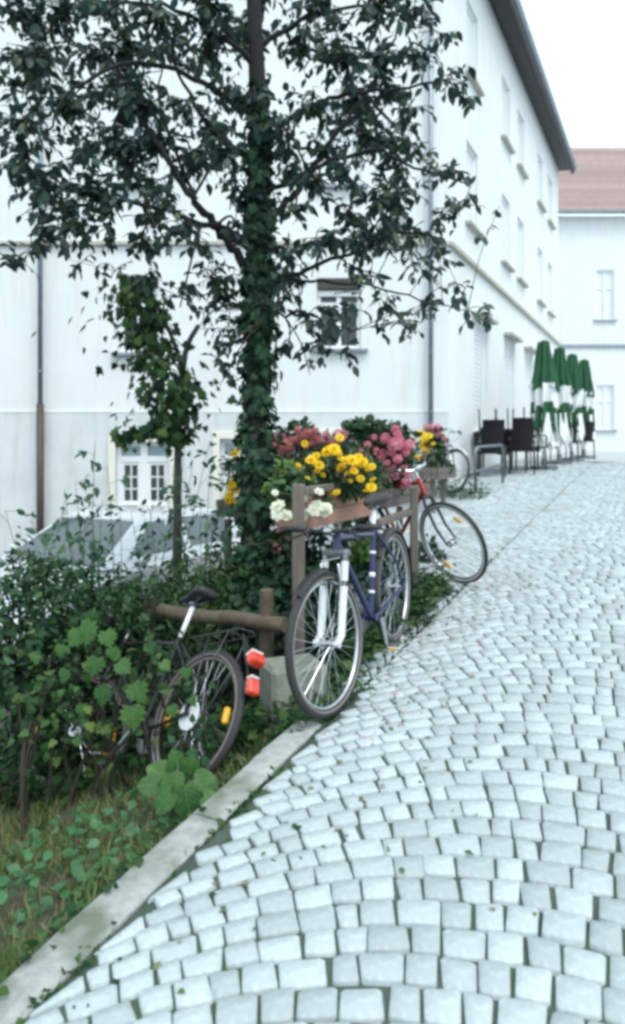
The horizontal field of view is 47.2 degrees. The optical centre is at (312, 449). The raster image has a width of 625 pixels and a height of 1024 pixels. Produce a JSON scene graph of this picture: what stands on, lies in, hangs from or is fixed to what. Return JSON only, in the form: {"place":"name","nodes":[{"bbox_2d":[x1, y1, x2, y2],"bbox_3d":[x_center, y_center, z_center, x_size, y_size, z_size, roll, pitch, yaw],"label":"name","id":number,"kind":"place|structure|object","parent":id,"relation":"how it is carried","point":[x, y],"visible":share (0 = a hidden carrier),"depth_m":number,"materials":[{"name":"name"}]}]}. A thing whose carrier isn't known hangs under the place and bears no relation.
{"place":"outdoors","nodes":[
{"label":"outdoors","id":0,"kind":"place"},
{"bbox_2d":[0,624,208,758],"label":"courtyard","id":1,"kind":"structure","parent":0,"point":[9,712],"depth_m":6.67,"materials":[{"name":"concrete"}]},
{"bbox_2d":[0,504,240,668],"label":"parked car","id":2,"kind":"object","parent":1,"relation":"on","point":[126,536],"visible":0.14,"depth_m":7.76,"materials":[{"name":"silver metal"}]},
{"bbox_2d":[0,535,362,983],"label":"ground","id":3,"kind":"structure","parent":0,"point":[9,904],"depth_m":2.87,"materials":[{"name":"green plant"}]},
{"bbox_2d":[0,509,97,763],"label":"sapling","id":4,"kind":"object","parent":3,"relation":"on","point":[45,539],"visible":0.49,"depth_m":4.65,"materials":[{"name":"green plant"}]},
{"bbox_2d":[0,544,184,801],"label":"shrub","id":5,"kind":"object","parent":3,"relation":"on","point":[50,640],"visible":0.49,"depth_m":4.19,"materials":[{"name":"green plant"}]},
{"bbox_2d":[52,448,140,719],"bbox_3d":[-1.596,1.052,5.247,0.543,2.252,0.661,0,0,30],"label":"sapling","id":6,"kind":"object","parent":3,"relation":"on","point":[81,520],"visible":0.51,"depth_m":5.17,"materials":[{"name":"green plant"}]},
{"bbox_2d":[0,608,230,839],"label":"shrub","id":7,"kind":"object","parent":3,"relation":"on","point":[26,762],"visible":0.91,"depth_m":3.57,"materials":[{"name":"green plant"}]},
{"bbox_2d":[55,607,192,801],"bbox_3d":[-0.894,1.281,3.517,0.808,0.987,0.291,0,0,33],"label":"leafy plant","id":8,"kind":"object","parent":3,"relation":"on","point":[133,716],"visible":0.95,"depth_m":3.52,"materials":[{"name":"green plant"}]},
{"bbox_2d":[0,539,262,758],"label":"shrub","id":9,"kind":"object","parent":3,"relation":"on","point":[192,582],"visible":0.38,"depth_m":4.85,"materials":[{"name":"green plant"}]},
{"bbox_2d":[0,721,263,974],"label":"leafy weeds","id":10,"kind":"object","parent":3,"relation":"on","point":[77,870],"visible":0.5,"depth_m":2.74,"materials":[{"name":"green plant"}]},
{"bbox_2d":[18,586,265,794],"bbox_3d":[-0.902,1.277,3.842,1.725,1.036,0.444,-23,-45,37],"label":"bicycle","id":11,"kind":"object","parent":3,"relation":"on","point":[192,600],"visible":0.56,"depth_m":3.63,"materials":[{"name":"black metal"}]},
{"bbox_2d":[0,709,298,995],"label":"ground ivy","id":12,"kind":"object","parent":3,"relation":"on","point":[73,906],"visible":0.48,"depth_m":2.37,"materials":[{"name":"green plant"}]},
{"bbox_2d":[115,441,217,671],"bbox_3d":[-1.132,1.051,5.640,0.584,2.256,0.824,0,0,-41],"label":"sapling","id":13,"kind":"object","parent":3,"relation":"on","point":[169,535],"visible":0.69,"depth_m":5.70,"materials":[{"name":"green plant"}]},
{"bbox_2d":[146,282,200,688],"bbox_3d":[-1.234,0.374,6.300,0.501,3.753,0.084,0,0,0],"label":"slender tree","id":14,"kind":"object","parent":3,"relation":"on","point":[177,474],"visible":0.44,"depth_m":6.28,"materials":[{"name":"brown plant"}]},
{"bbox_2d":[31,273,237,447],"bbox_3d":[-1.263,-0.752,6.196,1.622,1.491,1.657,0,0,40],"label":"ivy","id":15,"kind":"object","parent":14,"relation":"attached to","point":[146,333],"visible":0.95,"depth_m":6.11,"materials":[{"name":"green plant"}]},
{"bbox_2d":[109,425,190,456],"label":"ivy","id":16,"kind":"object","parent":14,"relation":"attached to","point":[131,435],"visible":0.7,"depth_m":6.17,"materials":[{"name":"green plant"}]},
{"bbox_2d":[137,749,218,819],"bbox_3d":[-0.530,1.364,2.871,0.283,0.258,0.310,0,0,-32],"label":"burdock","id":17,"kind":"object","parent":3,"relation":"on","point":[178,793],"visible":0.91,"depth_m":2.87,"materials":[{"name":"green plant"}]},
{"bbox_2d":[168,713,209,780],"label":"nettle","id":18,"kind":"object","parent":3,"relation":"on","point":[205,760],"visible":0.63,"depth_m":3.15,"materials":[{"name":"green plant"}]},
{"bbox_2d":[0,562,424,813],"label":"ground ivy","id":19,"kind":"object","parent":3,"relation":"on","point":[86,773],"visible":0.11,"depth_m":4.01,"materials":[{"name":"green plant"}]},
{"bbox_2d":[186,461,238,694],"bbox_3d":[-0.761,1.054,5.577,0.458,1.939,0.744,0,0,0],"label":"sapling","id":20,"kind":"object","parent":3,"relation":"on","point":[207,549],"visible":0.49,"depth_m":5.53,"materials":[{"name":"green plant"}]},
{"bbox_2d":[143,588,287,694],"bbox_3d":[-0.611,1.209,4.339,1.084,0.799,0.150,0,0,29],"label":"log fence","id":21,"kind":"object","parent":3,"relation":"on","point":[266,622],"visible":0.7,"depth_m":4.17,"materials":[{"name":"brown wood"}]},
{"bbox_2d":[0,0,501,697],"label":"tree","id":22,"kind":"object","parent":3,"relation":"on","point":[34,62],"visible":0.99,"depth_m":4.90,"materials":[{"name":"green plant"}]},
{"bbox_2d":[195,76,305,699],"bbox_3d":[-0.411,-0.386,5.179,0.971,4.572,0.857,0,0,0],"label":"ivy","id":23,"kind":"object","parent":22,"relation":"attached to","point":[255,461],"visible":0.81,"depth_m":5.11,"materials":[{"name":"green plant"}]},
{"bbox_2d":[0,0,576,557],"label":"corner building","id":24,"kind":"structure","parent":3,"relation":"on","point":[506,142],"depth_m":12.00,"materials":[{"name":"paint"}]},
{"bbox_2d":[111,276,157,355],"bbox_3d":[-2.916,-2.245,12.015,0.883,1.350,0.260,0,0,0],"label":"window","id":25,"kind":"structure","parent":24,"relation":"in","point":[122,352],"depth_m":12.08,"materials":[{"name":"white paint"}]},
{"bbox_2d":[120,105,157,188],"bbox_3d":[-2.916,-5.103,12.015,0.883,1.459,0.260,0,0,0],"label":"window","id":26,"kind":"structure","parent":24,"relation":"in","point":[129,132],"depth_m":12.11,"materials":[{"name":"white paint"}]},
{"bbox_2d":[108,435,173,505],"bbox_3d":[-2.845,0.420,12.043,1.146,1.348,0.205,0,0,0],"label":"window","id":27,"kind":"structure","parent":24,"relation":"in","point":[148,469],"depth_m":12.09,"materials":[{"name":"white paint"}]},
{"bbox_2d":[212,432,244,508],"bbox_3d":[-1.217,0.394,12.001,0.911,1.398,0.291,0,0,0],"label":"window","id":28,"kind":"structure","parent":24,"relation":"in","point":[226,438],"depth_m":11.95,"materials":[{"name":"white paint"}]},
{"bbox_2d":[292,429,356,465],"bbox_3d":[0.227,0.369,12.044,1.146,1.448,0.205,0,0,0],"label":"window","id":29,"kind":"structure","parent":24,"relation":"in","point":[321,431],"depth_m":11.94,"materials":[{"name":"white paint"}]},
{"bbox_2d":[312,278,367,351],"bbox_3d":[0.445,-2.262,12.015,0.958,1.249,0.260,0,0,0],"label":"window","id":30,"kind":"structure","parent":24,"relation":"in","point":[325,291],"depth_m":12.08,"materials":[{"name":"white glass"}]},
{"bbox_2d":[317,105,367,188],"bbox_3d":[0.445,-5.103,12.015,0.958,1.459,0.260,0,0,0],"label":"window","id":31,"kind":"structure","parent":24,"relation":"in","point":[352,173],"depth_m":12.11,"materials":[{"name":"white paint"}]},
{"bbox_2d":[465,146,484,237],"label":"window","id":32,"kind":"structure","parent":24,"relation":"in","point":[470,222],"depth_m":13.63,"materials":[{"name":"white paint"}]},
{"bbox_2d":[465,5,484,97],"bbox_3d":[2.998,-7.571,13.430,0.240,1.458,1.060,0,0,27],"label":"window","id":33,"kind":"structure","parent":24,"relation":"in","point":[470,20],"depth_m":13.60,"materials":[{"name":"white paint"}]},
{"bbox_2d":[473,321,484,434],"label":"window","id":34,"kind":"structure","parent":24,"relation":"in","point":[479,332],"depth_m":14.29,"materials":[{"name":"white paint"}]},
{"bbox_2d":[504,340,511,428],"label":"window","id":35,"kind":"structure","parent":24,"relation":"in","point":[507,346],"depth_m":16.74,"materials":[{"name":"white paint"}]},
{"bbox_2d":[501,197,515,272],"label":"window","id":36,"kind":"structure","parent":24,"relation":"in","point":[504,261],"depth_m":16.31,"materials":[{"name":"white paint"}]},
{"bbox_2d":[501,81,515,154],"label":"window","id":37,"kind":"structure","parent":24,"relation":"in","point":[504,136],"depth_m":16.30,"materials":[{"name":"white paint"}]},
{"bbox_2d":[517,219,528,287],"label":"window","id":38,"kind":"structure","parent":24,"relation":"in","point":[519,227],"depth_m":17.88,"materials":[{"name":"white paint"}]},
{"bbox_2d":[517,113,528,179],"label":"window","id":39,"kind":"structure","parent":24,"relation":"in","point":[522,170],"depth_m":17.87,"materials":[{"name":"white paint"}]},
{"bbox_2d":[525,354,529,417],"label":"window","id":40,"kind":"structure","parent":24,"relation":"in","point":[527,358],"depth_m":18.97,"materials":[{"name":"white paint"}]},
{"bbox_2d":[537,249,546,307],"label":"window","id":41,"kind":"structure","parent":24,"relation":"in","point":[539,300],"depth_m":20.47,"materials":[{"name":"white paint"}]},
{"bbox_2d":[537,156,546,212],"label":"window","id":42,"kind":"structure","parent":24,"relation":"in","point":[540,203],"depth_m":20.37,"materials":[{"name":"white paint"}]},
{"bbox_2d":[547,265,555,317],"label":"window","id":43,"kind":"structure","parent":24,"relation":"in","point":[549,311],"depth_m":22.15,"materials":[{"name":"white paint"}]},
{"bbox_2d":[547,180,555,229],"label":"window","id":44,"kind":"structure","parent":24,"relation":"in","point":[549,220],"depth_m":22.15,"materials":[{"name":"white paint"}]},
{"bbox_2d":[259,653,326,729],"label":"footing block","id":45,"kind":"structure","parent":3,"relation":"on","point":[273,683],"depth_m":3.59,"materials":[{"name":"concrete"}]},
{"bbox_2d":[192,575,453,762],"bbox_3d":[0.310,1.277,4.875,1.295,0.737,3.306,0,0,12],"label":"ground ivy","id":46,"kind":"object","parent":3,"relation":"on","point":[248,735],"visible":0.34,"depth_m":3.79,"materials":[{"name":"green plant"}]},
{"bbox_2d":[214,516,447,699],"bbox_3d":[0.507,1.085,5.464,1.087,1.219,2.945,0,0,37],"label":"shrub","id":47,"kind":"object","parent":3,"relation":"on","point":[279,583],"visible":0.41,"depth_m":4.83,"materials":[{"name":"green plant"}]},
{"bbox_2d":[224,479,445,674],"bbox_3d":[0.636,1.123,6.868,1.596,1.855,5.609,0,0,30],"label":"planter stand","id":48,"kind":"object","parent":3,"relation":"on","point":[300,492],"visible":0.23,"depth_m":4.21,"materials":[{"name":"brown wood"}]},
{"bbox_2d":[216,498,242,517],"bbox_3d":[-0.625,0.495,6.185,0.260,0.146,0.362,0,0,27],"label":"planter box","id":49,"kind":"object","parent":48,"relation":"on","point":[224,505],"visible":0.19,"depth_m":6.05,"materials":[{"name":"grey wood"}]},
{"bbox_2d":[214,448,244,509],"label":"marigold plant","id":50,"kind":"object","parent":49,"relation":"in","point":[228,496],"visible":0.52,"depth_m":5.93,"materials":[{"name":"yellow plant"}]},
{"bbox_2d":[245,525,307,575],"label":"fuchsia plant","id":51,"kind":"object","parent":48,"relation":"hanging from","point":[263,549],"visible":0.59,"depth_m":4.97,"materials":[{"name":"green plant"}]},
{"bbox_2d":[269,470,350,488],"bbox_3d":[0.012,0.265,6.714,0.260,0.166,1.542,0,0,27],"label":"planter box","id":52,"kind":"object","parent":48,"relation":"on","point":[327,471],"visible":0.02,"depth_m":6.88,"materials":[{"name":"brown wood"}]},
{"bbox_2d":[237,415,347,469],"bbox_3d":[-0.128,-0.052,6.718,1.047,0.565,0.749,0,0,9],"label":"geranium plant","id":53,"kind":"object","parent":52,"relation":"in","point":[299,435],"visible":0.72,"depth_m":6.63,"materials":[{"name":"pink plant"}]},
{"bbox_2d":[290,429,359,465],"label":"flowers","id":54,"kind":"object","parent":52,"relation":"in","point":[354,439],"visible":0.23,"depth_m":6.79,"materials":[{"name":"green plant"}]},
{"bbox_2d":[275,489,376,527],"bbox_3d":[0.127,0.388,4.992,0.260,0.201,1.112,0,0,27],"label":"planter box","id":55,"kind":"object","parent":48,"relation":"on","point":[352,509],"visible":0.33,"depth_m":4.77,"materials":[{"name":"brown wood"}]},
{"bbox_2d":[260,457,318,502],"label":"lime foliage plant","id":56,"kind":"object","parent":55,"relation":"in","point":[286,465],"visible":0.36,"depth_m":4.61,"materials":[{"name":"green plant"}]},
{"bbox_2d":[266,466,337,520],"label":"begonia plant","id":57,"kind":"object","parent":55,"relation":"in","point":[280,506],"visible":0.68,"depth_m":4.43,"materials":[{"name":"white plant"}]},
{"bbox_2d":[283,434,391,504],"bbox_3d":[0.143,0.132,4.806,0.790,0.477,0.579,0,0,0],"label":"marigold plant","id":58,"kind":"object","parent":55,"relation":"in","point":[356,464],"visible":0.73,"depth_m":4.70,"materials":[{"name":"yellow plant"}]},
{"bbox_2d":[377,483,430,507],"bbox_3d":[0.734,0.385,6.237,0.260,0.146,1.142,0,0,27],"label":"planter box","id":59,"kind":"object","parent":48,"relation":"on","point":[404,498],"visible":0.38,"depth_m":5.92,"materials":[{"name":"brown wood"}]},
{"bbox_2d":[341,414,422,497],"bbox_3d":[0.585,0.083,5.990,0.700,0.775,0.758,0,0,0],"label":"geranium plant","id":60,"kind":"object","parent":59,"relation":"in","point":[386,447],"visible":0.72,"depth_m":5.89,"materials":[{"name":"pink plant"}]},
{"bbox_2d":[419,467,455,479],"bbox_3d":[1.621,0.295,9.232,0.260,0.146,0.792,0,0,27],"label":"planter box","id":61,"kind":"object","parent":48,"relation":"on","point":[435,473],"visible":0.86,"depth_m":8.91,"materials":[{"name":"brown wood"}]},
{"bbox_2d":[414,430,440,467],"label":"marigold plant","id":62,"kind":"object","parent":61,"relation":"in","point":[425,436],"visible":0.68,"depth_m":9.17,"materials":[{"name":"yellow plant"}]},
{"bbox_2d":[413,423,454,474],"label":"geranium plant","id":63,"kind":"object","parent":61,"relation":"in","point":[439,445],"visible":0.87,"depth_m":9.26,"materials":[{"name":"green plant"}]},
{"bbox_2d":[348,538,383,572],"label":"lime foliage plant","id":64,"kind":"object","parent":3,"relation":"on","point":[361,554],"visible":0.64,"depth_m":5.19,"materials":[{"name":"green plant"}]},
{"bbox_2d":[383,555,459,632],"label":"weeds","id":65,"kind":"object","parent":3,"relation":"on","point":[431,578],"visible":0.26,"depth_m":5.03,"materials":[{"name":"green plant"}]},
{"bbox_2d":[24,460,624,1023],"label":"street","id":66,"kind":"structure","parent":0,"point":[354,924],"depth_m":2.47,"materials":[{"name":"stone"}]},
{"bbox_2d":[0,687,361,1023],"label":"kerb","id":67,"kind":"structure","parent":66,"relation":"on","point":[40,970],"depth_m":2.26,"materials":[{"name":"concrete"}]},
{"bbox_2d":[15,559,560,1023],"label":"joint weeds","id":68,"kind":"object","parent":66,"relation":"on","point":[87,961],"visible":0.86,"depth_m":2.55,"materials":[{"name":"green plant"}]},
{"bbox_2d":[285,492,411,718],"bbox_3d":[0.272,0.752,3.922,0.548,0.950,1.761,-3,4,24],"label":"bicycle","id":69,"kind":"object","parent":66,"relation":"on","point":[365,611],"visible":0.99,"depth_m":3.58,"materials":[{"name":"blue metal"}]},
{"bbox_2d":[146,549,607,992],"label":"fallen leaves","id":70,"kind":"object","parent":66,"relation":"on","point":[157,964],"visible":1,"depth_m":2.53,"materials":[{"name":"green leaf"}]},
{"bbox_2d":[338,451,487,582],"bbox_3d":[0.740,0.555,6.029,0.525,1.012,1.771,-23,16,-34],"label":"bicycle","id":71,"kind":"object","parent":66,"relation":"on","point":[423,496],"visible":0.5,"depth_m":5.66,"materials":[{"name":"red metal"}]},
{"bbox_2d":[307,558,536,772],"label":"fallen petals","id":72,"kind":"object","parent":66,"relation":"on","point":[434,677],"visible":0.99,"depth_m":3.91,"materials":[{"name":"green plant"}]},
{"bbox_2d":[411,426,469,492],"bbox_3d":[1.931,0.127,11.120,0.527,0.982,1.741,6,1,-18],"label":"bicycle","id":73,"kind":"object","parent":66,"relation":"on","point":[462,452],"visible":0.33,"depth_m":10.65,"materials":[{"name":"metal"}]},
{"bbox_2d":[422,469,490,499],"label":"weeds","id":74,"kind":"object","parent":66,"relation":"on","point":[470,493],"visible":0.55,"depth_m":10.47,"materials":[{"name":"green plant"}]},
{"bbox_2d":[474,444,503,492],"bbox_3d":[2.754,0.269,11.100,0.044,0.737,1.250,0,0,34],"label":"bicycle stand","id":75,"kind":"object","parent":66,"relation":"on","point":[475,459],"visible":0.95,"depth_m":10.83,"materials":[{"name":"metal"}]},
{"bbox_2d":[474,427,506,476],"bbox_3d":[3.132,0.039,12.565,0.530,0.860,0.543,0,0,9],"label":"patio chair","id":76,"kind":"object","parent":66,"relation":"on","point":[491,435],"visible":0.77,"depth_m":12.34,"materials":[{"name":"black plastic"}]},
{"bbox_2d":[475,419,508,468],"bbox_3d":[3.171,-0.098,12.645,0.530,0.860,0.543,0,0,6],"label":"patio chair","id":77,"kind":"object","parent":76,"relation":"on","point":[494,423],"visible":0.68,"depth_m":12.43,"materials":[{"name":"black wicker"}]},
{"bbox_2d":[473,432,516,471],"bbox_3d":[3.439,0.043,13.400,0.700,0.730,0.700,0,0,27],"label":"cafe table","id":78,"kind":"object","parent":66,"relation":"on","point":[508,433],"visible":0.31,"depth_m":12.98,"materials":[{"name":"grey metal"}]},
{"bbox_2d":[478,408,513,454],"bbox_3d":[3.456,-0.342,13.369,0.530,0.860,0.544,0,0,-29],"label":"patio chair","id":79,"kind":"object","parent":78,"relation":"on","point":[505,430],"visible":0.28,"depth_m":13.30,"materials":[{"name":"grey metal"}]},
{"bbox_2d":[504,426,535,473],"bbox_3d":[3.709,0.001,12.865,0.530,0.860,0.543,0,0,-3],"label":"patio chair","id":80,"kind":"object","parent":66,"relation":"on","point":[522,438],"visible":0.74,"depth_m":12.65,"materials":[{"name":"black plastic"}]},
{"bbox_2d":[505,418,536,465],"bbox_3d":[3.749,-0.145,12.945,0.530,0.860,0.543,0,0,0],"label":"patio chair","id":81,"kind":"object","parent":80,"relation":"on","point":[522,421],"visible":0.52,"depth_m":12.71,"materials":[{"name":"black wicker"}]},
{"bbox_2d":[511,430,542,465],"bbox_3d":[4.141,-0.011,14.000,0.700,0.730,0.700,0,0,27],"label":"cafe table","id":82,"kind":"object","parent":66,"relation":"on","point":[537,431],"visible":0.27,"depth_m":13.57,"materials":[{"name":"grey metal"}]},
{"bbox_2d":[507,407,540,451],"bbox_3d":[4.158,-0.397,13.969,0.530,0.860,0.543,0,0,-29],"label":"patio chair","id":83,"kind":"object","parent":82,"relation":"on","point":[523,417],"visible":0.17,"depth_m":14.00,"materials":[{"name":"grey metal"}]},
{"bbox_2d":[511,434,546,470],"bbox_3d":[4.055,-0.046,13.486,0.543,0.860,0.530,0,0,-23],"label":"patio chair","id":84,"kind":"object","parent":66,"relation":"on","point":[540,447],"visible":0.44,"depth_m":13.37,"materials":[{"name":"grey metal"}]},
{"bbox_2d":[529,340,559,468],"bbox_3d":[4.434,-0.873,13.705,0.540,2.469,0.535,0,0,0],"label":"parasol","id":85,"kind":"object","parent":66,"relation":"on","point":[543,387],"visible":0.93,"depth_m":13.58,"materials":[{"name":"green fabric"}]},
{"bbox_2d":[547,347,572,463],"bbox_3d":[5.149,-0.931,14.916,0.554,2.431,0.553,0,0,0],"label":"parasol","id":86,"kind":"object","parent":66,"relation":"on","point":[565,437],"visible":0.69,"depth_m":14.75,"materials":[{"name":"green fabric"}]},
{"bbox_2d":[550,422,579,461],"bbox_3d":[5.382,-0.167,15.265,0.530,0.860,0.543,0,0,0],"label":"patio chair","id":87,"kind":"object","parent":66,"relation":"on","point":[574,429],"visible":0.27,"depth_m":15.07,"materials":[{"name":"black wicker"}]},
{"bbox_2d":[324,429,353,462],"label":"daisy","id":88,"kind":"object","parent":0,"point":[337,433],"visible":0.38,"depth_m":6.98,"materials":[{"name":"pink plant"}]},
{"bbox_2d":[513,451,624,461],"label":"plaza","id":89,"kind":"structure","parent":0,"point":[610,456],"depth_m":17.85,"materials":[{"name":"grey stone"}]},
{"bbox_2d":[562,353,584,460],"bbox_3d":[5.776,-0.956,15.895,0.546,2.380,0.536,0,0,0],"label":"parasol","id":90,"kind":"object","parent":89,"relation":"on","point":[576,405],"visible":0.62,"depth_m":15.75,"materials":[{"name":"green fabric"}]},
{"bbox_2d":[565,421,595,458],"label":"patio chair","id":91,"kind":"object","parent":89,"relation":"on","point":[589,429],"visible":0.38,"depth_m":16.16,"materials":[{"name":"black wicker"}]},
{"bbox_2d":[574,359,595,457],"bbox_3d":[6.451,-0.985,17.001,0.556,2.356,0.540,0,0,0],"label":"parasol","id":92,"kind":"object","parent":89,"relation":"on","point":[589,393],"visible":0.54,"depth_m":16.85,"materials":[{"name":"green fabric"}]},
{"bbox_2d":[558,147,624,450],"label":"building","id":93,"kind":"structure","parent":89,"relation":"on","point":[591,289],"depth_m":30.00,"materials":[{"name":"paint"}]},
{"bbox_2d":[593,270,617,320],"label":"window","id":94,"kind":"structure","parent":93,"relation":"in","point":[604,278],"depth_m":30.11,"materials":[{"name":"white paint"}]},
{"bbox_2d":[596,385,617,430],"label":"window","id":95,"kind":"structure","parent":93,"relation":"in","point":[604,393],"depth_m":30.11,"materials":[{"name":"white glass"}]},
{"bbox_2d":[520,0,624,215],"label":"sky","id":96,"kind":"structure","parent":0,"point":[580,44],"materials":[{"name":"white"}]}
]}

